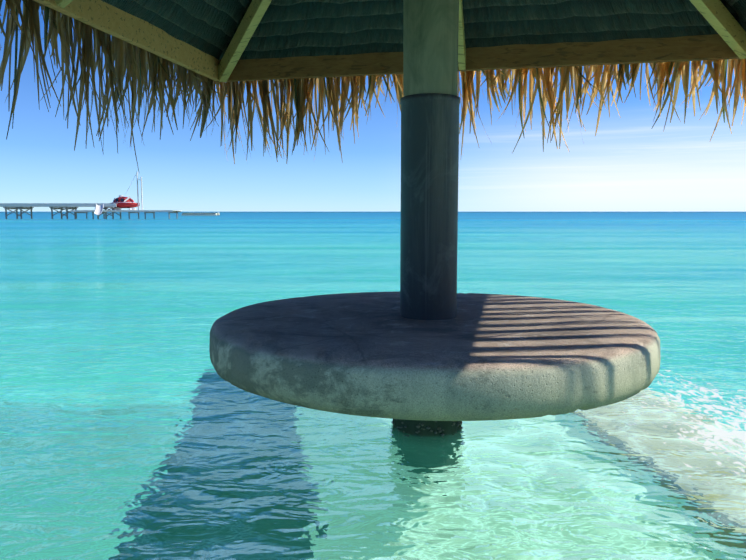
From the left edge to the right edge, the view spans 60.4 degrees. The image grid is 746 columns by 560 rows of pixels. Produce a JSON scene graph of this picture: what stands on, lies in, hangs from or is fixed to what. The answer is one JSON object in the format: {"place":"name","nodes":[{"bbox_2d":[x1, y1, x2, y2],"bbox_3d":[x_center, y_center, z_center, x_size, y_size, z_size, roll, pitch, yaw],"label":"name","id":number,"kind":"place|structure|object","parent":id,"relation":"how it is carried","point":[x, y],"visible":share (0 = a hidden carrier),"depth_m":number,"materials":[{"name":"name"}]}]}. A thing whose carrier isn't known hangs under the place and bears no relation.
{"place":"outdoors","nodes":[
{"label":"outdoors","id":0,"kind":"place"},
{"bbox_2d":[0,212,745,559],"bbox_3d":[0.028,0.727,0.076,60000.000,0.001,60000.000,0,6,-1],"label":"sea water","id":1,"kind":"structure","parent":0,"point":[134,424],"depth_m":2.24,"materials":[{"name":"teal liquid"}]},
{"bbox_2d":[3,207,177,218],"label":"pier piles","id":2,"kind":"object","parent":1,"relation":"in","point":[105,215],"visible":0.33,"depth_m":64.51,"materials":[{"name":"grey wood"}]},
{"bbox_2d":[0,203,116,206],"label":"deck","id":3,"kind":"structure","parent":2,"relation":"on","point":[54,204],"depth_m":64.17,"materials":[{"name":"grey wood"}]},
{"bbox_2d":[94,203,103,214],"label":"water slide","id":4,"kind":"object","parent":2,"relation":"attached to","point":[98,210],"visible":1,"depth_m":63.02,"materials":[{"name":"white paint"}]},
{"bbox_2d":[70,209,181,211],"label":"deck","id":5,"kind":"structure","parent":2,"relation":"on","point":[128,210],"depth_m":64.00,"materials":[{"name":"grey wood"}]},
{"bbox_2d":[114,197,139,207],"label":"red boat","id":6,"kind":"object","parent":2,"relation":"on","point":[125,205],"visible":0.73,"depth_m":64.82,"materials":[{"name":"paint"}]},
{"bbox_2d":[112,171,142,209],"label":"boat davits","id":7,"kind":"object","parent":2,"relation":"on","point":[125,200],"visible":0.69,"depth_m":65.05,"materials":[{"name":"white paint"}]},
{"bbox_2d":[182,213,219,215],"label":"floating dock","id":8,"kind":"object","parent":1,"relation":"on","point":[199,214],"visible":0.83,"depth_m":117.77,"materials":[{"name":"paint"}]},
{"bbox_2d":[0,0,745,211],"label":"sky","id":9,"kind":"structure","parent":0,"point":[629,165],"materials":[{"name":"blue"}]},
{"bbox_2d":[392,419,460,435],"bbox_3d":[0.186,0.613,2.231,0.241,0.709,0.244,0,6,-1],"label":"pedestal","id":10,"kind":"object","parent":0,"point":[447,427],"depth_m":2.11,"materials":[{"name":"grey concrete"}]},
{"bbox_2d":[392,419,461,435],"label":"barnacles","id":11,"kind":"object","parent":10,"relation":"attached to","point":[439,428],"visible":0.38,"depth_m":2.10},
{"bbox_2d":[403,0,458,96],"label":"timber pole","id":12,"kind":"object","parent":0,"point":[430,44],"visible":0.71,"depth_m":2.01,"materials":[{"name":"green wood"}]},
{"bbox_2d":[54,0,745,81],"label":"roof rafters","id":13,"kind":"object","parent":12,"relation":"attached to","point":[723,22],"visible":0.9,"depth_m":3.13,"materials":[{"name":"brown wood"}]},
{"bbox_2d":[33,0,745,81],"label":"roof beam","id":14,"kind":"structure","parent":13,"relation":"attached to","point":[121,24],"depth_m":3.29,"materials":[{"name":"brown wood"}]},
{"bbox_2d":[0,0,745,170],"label":"thatch fringe","id":15,"kind":"object","parent":14,"relation":"attached to","point":[137,63],"visible":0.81,"depth_m":3.30,"materials":[{"name":"beige plant"}]},
{"bbox_2d":[400,93,459,319],"bbox_3d":[0.188,0.483,2.216,0.197,2.170,0.197,0,6,-1],"label":"pole sleeve","id":16,"kind":"object","parent":12,"relation":"attached to","point":[429,195],"visible":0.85,"depth_m":2.06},
{"label":"sea floor","id":17,"kind":"structure","parent":0,"visible":0},
{"bbox_3d":[0.188,1.388,2.314,0.840,0.350,0.841,0,6,-1],"label":"pole","id":18,"kind":"object","parent":17,"relation":"on","visible":0},
{"bbox_2d":[101,0,745,59],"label":"roof underside","id":19,"kind":"object","parent":18,"relation":"attached to","point":[290,28],"visible":0.75,"depth_m":3.23,"materials":[{"name":"green wood"}]},
{"bbox_2d":[209,291,660,420],"bbox_3d":[0.190,0.191,2.184,1.448,0.148,1.451,0,6,-1],"label":"concrete table","id":20,"kind":"object","parent":18,"relation":"attached to","point":[482,357],"visible":0.96,"depth_m":1.64,"materials":[{"name":"grey concrete"}]}
]}

